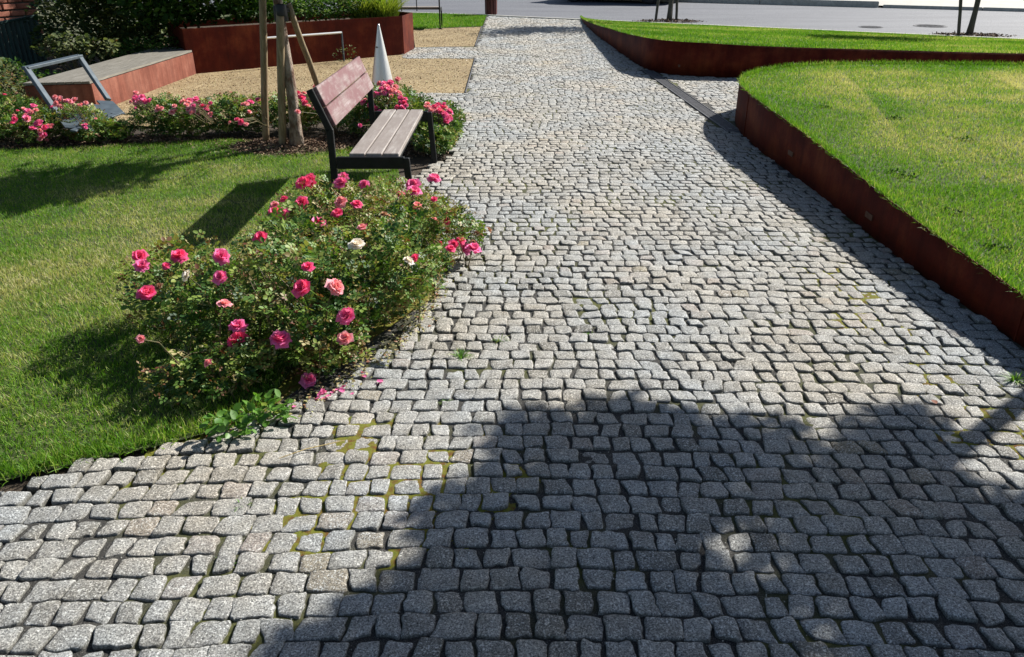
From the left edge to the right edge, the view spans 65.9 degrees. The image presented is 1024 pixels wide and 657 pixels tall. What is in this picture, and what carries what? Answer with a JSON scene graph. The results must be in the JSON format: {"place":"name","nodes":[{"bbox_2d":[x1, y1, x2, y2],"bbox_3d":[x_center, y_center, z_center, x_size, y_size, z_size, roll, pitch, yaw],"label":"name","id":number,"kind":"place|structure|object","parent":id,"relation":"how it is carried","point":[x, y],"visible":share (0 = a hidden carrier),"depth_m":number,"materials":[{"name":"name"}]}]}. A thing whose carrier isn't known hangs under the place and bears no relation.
{"place":"outdoors","nodes":[
{"label":"outdoors","id":0,"kind":"place"},
{"bbox_2d":[0,0,48,55],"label":"brick pier","id":1,"kind":"structure","parent":0,"point":[11,9],"depth_m":12.62,"materials":[{"name":"red brick"}]},
{"bbox_2d":[0,99,51,137],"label":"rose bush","id":2,"kind":"object","parent":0,"point":[6,135],"visible":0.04,"depth_m":7.41,"materials":[{"name":"green plant"}]},
{"bbox_2d":[0,47,155,105],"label":"soil bed","id":3,"kind":"object","parent":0,"point":[57,68],"visible":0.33,"depth_m":11.79,"materials":[{"name":"brown soil"}]},
{"bbox_2d":[0,14,48,72],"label":"board fence","id":4,"kind":"object","parent":3,"relation":"on","point":[20,44],"visible":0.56,"depth_m":11.44,"materials":[{"name":"black wood"}]},
{"bbox_2d":[0,56,64,90],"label":"shrub","id":5,"kind":"object","parent":3,"relation":"on","point":[33,70],"visible":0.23,"depth_m":9.78,"materials":[{"name":"green plant"}]},
{"bbox_2d":[30,30,120,70],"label":"shrub","id":6,"kind":"object","parent":3,"relation":"on","point":[86,41],"visible":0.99,"depth_m":10.18,"materials":[{"name":"green plant"}]},
{"bbox_2d":[38,0,136,47],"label":"shrub","id":7,"kind":"object","parent":3,"relation":"on","point":[44,6],"visible":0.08,"depth_m":13.90,"materials":[{"name":"green plant"}]},
{"bbox_2d":[24,0,174,67],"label":"shrub","id":8,"kind":"object","parent":3,"relation":"on","point":[95,10],"visible":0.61,"depth_m":11.39,"materials":[{"name":"green plant"}]},
{"bbox_2d":[23,47,195,112],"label":"deck platform","id":9,"kind":"structure","parent":3,"relation":"on","point":[122,79],"depth_m":9.31,"materials":[{"name":"metal"}]},
{"bbox_2d":[109,36,181,63],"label":"shrub","id":10,"kind":"object","parent":3,"relation":"on","point":[148,46],"visible":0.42,"depth_m":10.92,"materials":[{"name":"green plant"}]},
{"bbox_2d":[153,0,247,45],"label":"shrub","id":11,"kind":"object","parent":3,"relation":"on","point":[200,19],"visible":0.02,"depth_m":13.15,"materials":[{"name":"green plant"}]},
{"bbox_2d":[167,12,413,73],"bbox_3d":[-3.372,-4.619,12.620,4.145,0.640,1.344,-20,32,-36],"label":"steel planter","id":12,"kind":"object","parent":3,"relation":"on","point":[222,45],"visible":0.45,"depth_m":12.01,"materials":[{"name":"metal"}]},
{"bbox_2d":[107,0,273,29],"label":"shrub","id":13,"kind":"object","parent":12,"relation":"in","point":[171,11],"visible":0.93,"depth_m":11.14,"materials":[{"name":"green plant"}]},
{"bbox_2d":[226,0,388,23],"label":"hedge","id":14,"kind":"object","parent":12,"relation":"on","point":[299,9],"visible":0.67,"depth_m":12.34,"materials":[{"name":"green plant"}]},
{"bbox_2d":[0,137,403,480],"bbox_3d":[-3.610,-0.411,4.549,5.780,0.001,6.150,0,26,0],"label":"lawn","id":15,"kind":"structure","parent":0,"point":[18,423],"depth_m":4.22,"materials":[{"name":"green plant"}]},
{"bbox_2d":[0,390,272,487],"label":"edge grass","id":16,"kind":"structure","parent":15,"relation":"on","point":[50,457],"depth_m":2.80,"materials":[{"name":"green plant"}]},
{"bbox_2d":[113,196,349,407],"bbox_3d":[-1.317,-0.160,3.508,1.013,0.481,1.687,0,26,0],"label":"rose bush","id":17,"kind":"object","parent":15,"relation":"on","point":[216,274],"visible":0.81,"depth_m":3.36,"materials":[{"name":"green plant"}]},
{"bbox_2d":[210,135,356,157],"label":"bark chips","id":18,"kind":"object","parent":15,"relation":"on","point":[313,141],"visible":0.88,"depth_m":6.98,"materials":[{"name":"brown wood"}]},
{"bbox_2d":[306,56,436,216],"bbox_3d":[-0.930,-1.411,5.638,0.626,0.842,1.602,0,26,0],"label":"park bench","id":19,"kind":"object","parent":15,"relation":"on","point":[383,142],"visible":0.88,"depth_m":5.24,"materials":[{"name":"brown wood"}]},
{"bbox_2d":[0,112,452,506],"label":"soil bed","id":20,"kind":"object","parent":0,"point":[418,163],"depth_m":7.24,"materials":[{"name":"brown soil"}]},
{"bbox_2d":[0,88,20,108],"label":"shrub","id":21,"kind":"object","parent":20,"relation":"on","point":[1,89],"visible":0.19,"depth_m":8.04,"materials":[{"name":"green plant"}]},
{"bbox_2d":[0,57,43,105],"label":"shrub","id":22,"kind":"object","parent":20,"relation":"on","point":[9,77],"visible":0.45,"depth_m":8.67,"materials":[{"name":"green plant"}]},
{"bbox_2d":[0,93,56,144],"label":"rose bush","id":23,"kind":"object","parent":20,"relation":"on","point":[21,125],"visible":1,"depth_m":7.09,"materials":[{"name":"green plant"}]},
{"bbox_2d":[21,54,125,131],"bbox_3d":[-4.189,-2.292,7.599,0.759,0.483,1.629,-23,34,-39],"label":"leaning frame","id":24,"kind":"object","parent":20,"relation":"on","point":[111,108],"visible":0.72,"depth_m":7.61,"materials":[{"name":"grey metal"}]},
{"bbox_2d":[30,95,137,142],"bbox_3d":[-3.967,-1.933,7.237,1.045,0.431,0.641,14,29,26],"label":"rose bush","id":25,"kind":"object","parent":20,"relation":"on","point":[115,130],"visible":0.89,"depth_m":7.17,"materials":[{"name":"green plant"}]},
{"bbox_2d":[0,133,336,151],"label":"bark chips","id":26,"kind":"object","parent":20,"relation":"on","point":[203,136],"visible":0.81,"depth_m":7.21,"materials":[{"name":"brown wood"}]},
{"bbox_2d":[125,90,218,138],"bbox_3d":[-3.186,-2.026,7.423,0.822,0.436,0.816,-12,28,-22],"label":"rose bush","id":27,"kind":"object","parent":20,"relation":"on","point":[174,123],"visible":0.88,"depth_m":7.29,"materials":[{"name":"green plant"}]},
{"bbox_2d":[168,91,277,134],"bbox_3d":[-2.642,-1.920,7.210,0.816,0.432,1.481,0,26,0],"label":"rose bush","id":28,"kind":"object","parent":20,"relation":"on","point":[227,105],"visible":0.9,"depth_m":7.42,"materials":[{"name":"green plant"}]},
{"bbox_2d":[259,0,268,141],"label":"tree stake","id":29,"kind":"object","parent":20,"relation":"on","point":[263,61],"visible":0.91,"depth_m":6.88,"materials":[{"name":"brown wood"}]},
{"bbox_2d":[228,90,319,130],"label":"rose bush","id":30,"kind":"object","parent":20,"relation":"on","point":[305,118],"visible":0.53,"depth_m":7.54,"materials":[{"name":"green plant"}]},
{"bbox_2d":[276,14,285,145],"bbox_3d":[-1.989,-2.103,6.803,0.273,1.280,0.070,18,31,33],"label":"tree stake","id":31,"kind":"object","parent":20,"relation":"on","point":[280,48],"visible":0.89,"depth_m":6.75,"materials":[{"name":"brown wood"}]},
{"bbox_2d":[273,4,289,21],"bbox_3d":[-1.914,-2.626,6.564,0.148,0.140,0.218,0,26,0],"label":"tree strap","id":32,"kind":"object","parent":31,"relation":"attached to","point":[281,9],"visible":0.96,"depth_m":6.48,"materials":[{"name":"black rubber"}]},
{"bbox_2d":[273,0,303,146],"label":"young tree","id":33,"kind":"object","parent":20,"relation":"on","point":[295,133],"visible":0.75,"depth_m":6.86,"materials":[{"name":"brown plant"}]},
{"bbox_2d":[286,3,337,134],"bbox_3d":[-1.782,-2.264,7.137,0.058,1.293,0.688,7,27,13],"label":"tree stake","id":34,"kind":"object","parent":20,"relation":"on","point":[302,44],"visible":0.59,"depth_m":6.87,"materials":[{"name":"brown wood"}]},
{"bbox_2d":[214,187,455,388],"bbox_3d":[-0.683,-0.267,3.671,0.789,0.533,1.521,15,29,28],"label":"rose bush","id":35,"kind":"object","parent":20,"relation":"on","point":[386,239],"visible":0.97,"depth_m":3.40,"materials":[{"name":"green plant"}]},
{"bbox_2d":[294,85,380,135],"bbox_3d":[-1.603,-1.950,7.272,0.879,0.432,1.566,0,26,0],"label":"rose bush","id":36,"kind":"object","parent":20,"relation":"on","point":[350,120],"visible":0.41,"depth_m":7.34,"materials":[{"name":"green plant"}]},
{"bbox_2d":[252,172,471,273],"bbox_3d":[-0.802,-0.598,4.381,1.179,0.513,1.336,-7,27,-14],"label":"rose bush","id":37,"kind":"object","parent":20,"relation":"on","point":[355,204],"visible":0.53,"depth_m":4.29,"materials":[{"name":"green plant"}]},
{"bbox_2d":[268,133,470,160],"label":"bark chips","id":38,"kind":"object","parent":20,"relation":"on","point":[348,137],"visible":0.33,"depth_m":7.10,"materials":[{"name":"brown wood"}]},
{"bbox_2d":[352,76,433,138],"bbox_3d":[-1.034,-1.927,7.134,0.796,0.510,2.322,-6,26,-11],"label":"rose bush","id":39,"kind":"object","parent":20,"relation":"on","point":[395,97],"visible":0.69,"depth_m":7.29,"materials":[{"name":"green plant"}]},
{"bbox_2d":[410,100,466,154],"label":"rose bush","id":40,"kind":"object","parent":20,"relation":"on","point":[448,123],"visible":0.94,"depth_m":6.84,"materials":[{"name":"green plant"}]},
{"bbox_2d":[441,202,491,269],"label":"rose bush","id":41,"kind":"object","parent":20,"relation":"on","point":[474,246],"visible":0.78,"depth_m":4.37,"materials":[{"name":"green plant"}]},
{"bbox_2d":[55,55,473,126],"bbox_3d":[-2.880,-3.275,10.473,4.640,0.001,5.910,0,26,0],"label":"gravel area","id":42,"kind":"object","parent":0,"point":[254,76],"visible":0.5,"depth_m":10.65,"materials":[{"name":"beige gravel"}]},
{"bbox_2d":[116,27,478,122],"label":"loose gravel","id":43,"kind":"structure","parent":42,"relation":"on","point":[340,67],"depth_m":11.08,"materials":[{"name":"beige gravel"}]},
{"bbox_2d":[267,31,344,60],"bbox_3d":[-3.110,-4.181,11.835,1.325,0.436,0.032,-21,33,-36],"label":"rail","id":44,"kind":"object","parent":42,"relation":"on","point":[313,34],"visible":0.54,"depth_m":11.95,"materials":[{"name":"silver metal"}]},
{"bbox_2d":[181,57,466,95],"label":"leaf litter","id":45,"kind":"object","parent":42,"relation":"on","point":[308,80],"visible":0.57,"depth_m":10.76,"materials":[{"name":"brown plant"}]},
{"bbox_2d":[333,45,356,61],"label":"dry weed","id":46,"kind":"object","parent":42,"relation":"on","point":[354,51],"visible":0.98,"depth_m":12.13,"materials":[{"name":"brown plant"}]},
{"bbox_2d":[372,24,393,88],"bbox_3d":[-1.600,-3.301,9.622,0.296,0.775,0.296,0,26,0],"label":"metal cone","id":47,"kind":"object","parent":42,"relation":"on","point":[381,70],"visible":0.79,"depth_m":9.58,"materials":[{"name":"silver metal"}]},
{"bbox_2d":[465,58,474,92],"bbox_3d":[-0.579,-3.592,11.136,0.012,0.042,3.320,0,26,0],"label":"steel edging","id":48,"kind":"object","parent":42,"relation":"on","point":[470,75],"visible":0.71,"depth_m":10.86,"materials":[{"name":"metal"}]},
{"bbox_2d":[133,27,480,46],"bbox_3d":[-3.830,-5.872,15.849,6.340,0.001,4.150,0,26,0],"label":"gravel strip","id":49,"kind":"object","parent":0,"point":[438,39],"visible":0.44,"depth_m":15.60,"materials":[{"name":"beige gravel"}]},
{"bbox_2d":[108,4,174,39],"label":"shrub","id":50,"kind":"object","parent":49,"relation":"on","point":[127,17],"visible":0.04,"depth_m":13.91,"materials":[{"name":"green plant"}]},
{"bbox_2d":[226,0,327,16],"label":"shrub","id":51,"kind":"object","parent":49,"relation":"on","point":[294,8],"visible":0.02,"depth_m":13.99,"materials":[{"name":"green plant"}]},
{"bbox_2d":[163,7,486,32],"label":"back lawn","id":52,"kind":"structure","parent":0,"point":[323,10],"depth_m":19.69,"materials":[{"name":"green plant"}]},
{"bbox_2d":[400,0,442,28],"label":"rail","id":53,"kind":"object","parent":52,"relation":"on","point":[416,8],"visible":0.5,"depth_m":17.11,"materials":[{"name":"silver metal"}]},
{"bbox_2d":[342,0,410,18],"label":"ornamental grass","id":54,"kind":"object","parent":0,"point":[386,10],"depth_m":12.82,"materials":[{"name":"green plant"}]},
{"bbox_2d":[36,1,982,93],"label":"ground","id":55,"kind":"structure","parent":0,"point":[163,34],"depth_m":19.09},
{"bbox_2d":[215,6,1023,38],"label":"concrete kerb","id":56,"kind":"structure","parent":55,"relation":"on","point":[684,23],"depth_m":18.46,"materials":[{"name":"grey concrete"}]},
{"bbox_2d":[654,0,659,19],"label":"tree stake","id":57,"kind":"object","parent":55,"relation":"on","point":[656,11],"visible":0.67,"depth_m":18.93,"materials":[{"name":"brown wood"}]},
{"bbox_2d":[675,0,677,21],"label":"tree stake","id":58,"kind":"object","parent":55,"relation":"on","point":[676,12],"visible":0.67,"depth_m":18.96,"materials":[{"name":"brown wood"}]},
{"bbox_2d":[580,17,1023,77],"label":"steel bed wall","id":59,"kind":"structure","parent":55,"relation":"on","point":[695,59],"depth_m":10.71,"materials":[{"name":"brown metal"}]},
{"bbox_2d":[735,63,1023,347],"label":"steel bed wall","id":60,"kind":"structure","parent":55,"relation":"on","point":[870,211],"depth_m":4.74,"materials":[{"name":"brown metal"}]},
{"bbox_2d":[0,16,1023,656],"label":"path","id":61,"kind":"structure","parent":0,"point":[86,490],"depth_m":2.74,"materials":[{"name":"stone"}]},
{"bbox_2d":[199,402,257,442],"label":"weed","id":62,"kind":"object","parent":61,"relation":"on","point":[223,420],"visible":1,"depth_m":2.84,"materials":[{"name":"green plant"}]},
{"bbox_2d":[237,389,296,427],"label":"weed","id":63,"kind":"object","parent":61,"relation":"on","point":[283,411],"visible":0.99,"depth_m":2.95,"materials":[{"name":"green plant"}]},
{"bbox_2d":[280,440,344,457],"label":"twig","id":64,"kind":"object","parent":61,"relation":"on","point":[313,447],"visible":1,"depth_m":2.78,"materials":[{"name":"wood"}]},
{"bbox_2d":[208,235,447,438],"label":"leaf litter","id":65,"kind":"object","parent":61,"relation":"on","point":[367,365],"visible":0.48,"depth_m":3.38,"materials":[{"name":"brown plant"}]},
{"bbox_2d":[450,347,474,360],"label":"grass tuft","id":66,"kind":"object","parent":61,"relation":"on","point":[460,355],"visible":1,"depth_m":3.44,"materials":[{"name":"green plant"}]},
{"bbox_2d":[5,169,1022,655],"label":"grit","id":67,"kind":"object","parent":61,"relation":"on","point":[553,505],"visible":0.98,"depth_m":2.55,"materials":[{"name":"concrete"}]},
{"bbox_2d":[119,234,1023,570],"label":"moss","id":68,"kind":"object","parent":61,"relation":"on","point":[287,386],"visible":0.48,"depth_m":2.83,"materials":[{"name":"green plant"}]},
{"bbox_2d":[406,16,885,248],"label":"path joints","id":69,"kind":"object","parent":61,"relation":"on","point":[790,175],"visible":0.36,"depth_m":6.01,"materials":[{"name":"grey stone"}]},
{"bbox_2d":[642,69,739,132],"bbox_3d":[2.052,-2.814,9.527,0.148,0.031,4.300,-1,26,-2],"label":"drain channel","id":70,"kind":"object","parent":61,"relation":"on","point":[713,116],"visible":1,"depth_m":8.97,"materials":[{"name":"metal"}]},
{"bbox_2d":[995,371,1023,384],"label":"grass tuft","id":71,"kind":"object","parent":61,"relation":"on","point":[1012,379],"visible":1,"depth_m":3.25,"materials":[{"name":"green plant"}]},
{"bbox_2d":[42,0,1023,37],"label":"road","id":72,"kind":"structure","parent":0,"point":[904,20],"depth_m":21.25,"materials":[{"name":"grey asphalt"}]},
{"bbox_2d":[485,0,496,14],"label":"litter bin","id":73,"kind":"object","parent":72,"relation":"on","point":[490,7],"visible":0.98,"depth_m":20.58,"materials":[{"name":"brown metal"}]},
{"bbox_2d":[568,0,656,3],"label":"parked car","id":74,"kind":"object","parent":72,"relation":"on","point":[649,1],"visible":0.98,"depth_m":24.99,"materials":[{"name":"paint"}]},
{"bbox_2d":[632,17,706,22],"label":"bark chips","id":75,"kind":"object","parent":72,"relation":"on","point":[667,20],"visible":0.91,"depth_m":18.92,"materials":[{"name":"brown wood"}]},
{"bbox_2d":[666,0,672,21],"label":"young tree","id":76,"kind":"object","parent":72,"relation":"on","point":[669,13],"visible":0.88,"depth_m":18.91,"materials":[{"name":"brown plant"}]},
{"bbox_2d":[620,0,878,7],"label":"raised kerb","id":77,"kind":"structure","parent":72,"relation":"on","point":[851,3],"depth_m":24.50,"materials":[{"name":"concrete"}]},
{"bbox_2d":[858,26,882,27],"bbox_3d":[8.126,-6.829,17.873,0.520,0.010,0.520,0,26,0],"label":"manhole cover","id":78,"kind":"object","parent":72,"relation":"on","point":[870,26],"visible":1,"depth_m":17.91,"materials":[{"name":"metal"}]},
{"bbox_2d":[913,24,947,26],"bbox_3d":[9.599,-6.945,18.113,0.720,0.010,0.720,0,26,0],"label":"manhole cover","id":79,"kind":"object","parent":72,"relation":"on","point":[924,25],"visible":1,"depth_m":18.18,"materials":[{"name":"metal"}]},
{"bbox_2d":[883,4,1023,11],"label":"dropped kerb","id":80,"kind":"structure","parent":72,"relation":"on","point":[953,8],"depth_m":22.84,"materials":[{"name":"concrete"}]},
{"bbox_2d":[957,0,962,33],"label":"tree stake","id":81,"kind":"object","parent":72,"relation":"on","point":[959,17],"visible":0.77,"depth_m":15.77,"materials":[{"name":"brown wood"}]},
{"bbox_2d":[920,30,1016,36],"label":"bark chips","id":82,"kind":"object","parent":72,"relation":"on","point":[961,34],"visible":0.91,"depth_m":15.90,"materials":[{"name":"brown wood"}]},
{"bbox_2d":[966,0,980,35],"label":"young tree","id":83,"kind":"object","parent":72,"relation":"on","point":[971,26],"visible":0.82,"depth_m":15.80,"materials":[{"name":"brown plant"}]},
{"bbox_2d":[580,15,1023,52],"bbox_3d":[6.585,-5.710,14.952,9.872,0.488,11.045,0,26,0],"label":"lawn grass","id":84,"kind":"structure","parent":0,"point":[778,37],"depth_m":13.03,"materials":[{"name":"green plant"}]},
{"bbox_2d":[738,59,1023,298],"bbox_3d":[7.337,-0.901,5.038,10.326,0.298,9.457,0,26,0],"label":"raised lawn","id":85,"kind":"structure","parent":0,"point":[919,165],"depth_m":5.82,"materials":[{"name":"green plant"}]},
{"bbox_2d":[884,168,908,172],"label":"weed","id":86,"kind":"object","parent":85,"relation":"on","point":[897,169],"visible":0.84,"depth_m":5.15,"materials":[{"name":"green plant"}]},
{"bbox_2d":[892,172,917,178],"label":"weed","id":87,"kind":"object","parent":85,"relation":"on","point":[908,174],"visible":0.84,"depth_m":5.07,"materials":[{"name":"green plant"}]},
{"bbox_2d":[941,207,967,216],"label":"weed","id":88,"kind":"object","parent":85,"relation":"on","point":[957,211],"visible":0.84,"depth_m":4.47,"materials":[{"name":"green plant"}]},
{"bbox_2d":[983,242,1013,251],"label":"weed","id":89,"kind":"object","parent":85,"relation":"on","point":[995,245],"visible":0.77,"depth_m":4.03,"materials":[{"name":"green plant"}]},
{"bbox_2d":[852,0,1023,7],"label":"pavement","id":90,"kind":"structure","parent":0,"point":[1001,3],"depth_m":24.47,"materials":[{"name":"grey concrete"}]}
]}

